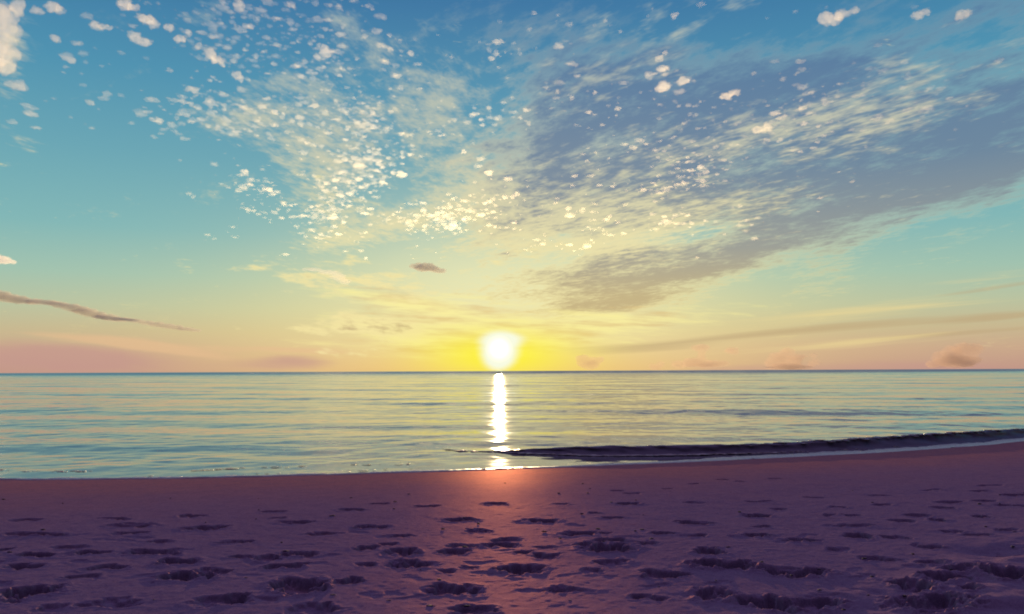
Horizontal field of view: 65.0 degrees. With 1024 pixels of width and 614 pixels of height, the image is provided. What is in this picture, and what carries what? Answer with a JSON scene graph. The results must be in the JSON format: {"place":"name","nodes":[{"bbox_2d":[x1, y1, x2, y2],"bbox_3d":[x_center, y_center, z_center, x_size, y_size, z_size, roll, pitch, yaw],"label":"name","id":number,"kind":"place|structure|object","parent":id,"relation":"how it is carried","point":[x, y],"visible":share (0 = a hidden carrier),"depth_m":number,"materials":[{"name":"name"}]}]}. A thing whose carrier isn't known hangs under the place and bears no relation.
{"place":"outdoors","nodes":[
{"label":"outdoors","id":0,"kind":"place"},
{"bbox_2d":[0,441,1023,613],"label":"sand beach","id":1,"kind":"structure","parent":0,"point":[117,546],"depth_m":7.86,"materials":[{"name":"sand"}]},
{"bbox_2d":[0,369,1023,477],"bbox_3d":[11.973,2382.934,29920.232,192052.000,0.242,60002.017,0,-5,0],"label":"sea","id":2,"kind":"structure","parent":0,"point":[118,425],"depth_m":35.97,"materials":[{"name":"blue liquid"}]},
{"bbox_2d":[0,437,1023,479],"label":"foam","id":3,"kind":"object","parent":2,"relation":"on","point":[940,446],"visible":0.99,"depth_m":16.38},
{"bbox_2d":[443,428,1023,456],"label":"breaking wave","id":4,"kind":"object","parent":2,"relation":"on","point":[788,447],"visible":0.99,"depth_m":18.74,"materials":[{"name":"blue liquid"}]},
{"bbox_2d":[0,0,1023,372],"label":"sky","id":5,"kind":"structure","parent":0,"point":[186,185],"materials":[{"name":"blue"}]},
{"bbox_2d":[2,483,1023,609],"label":"debris","id":6,"kind":"object","parent":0,"point":[561,538],"visible":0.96,"depth_m":7.53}
]}

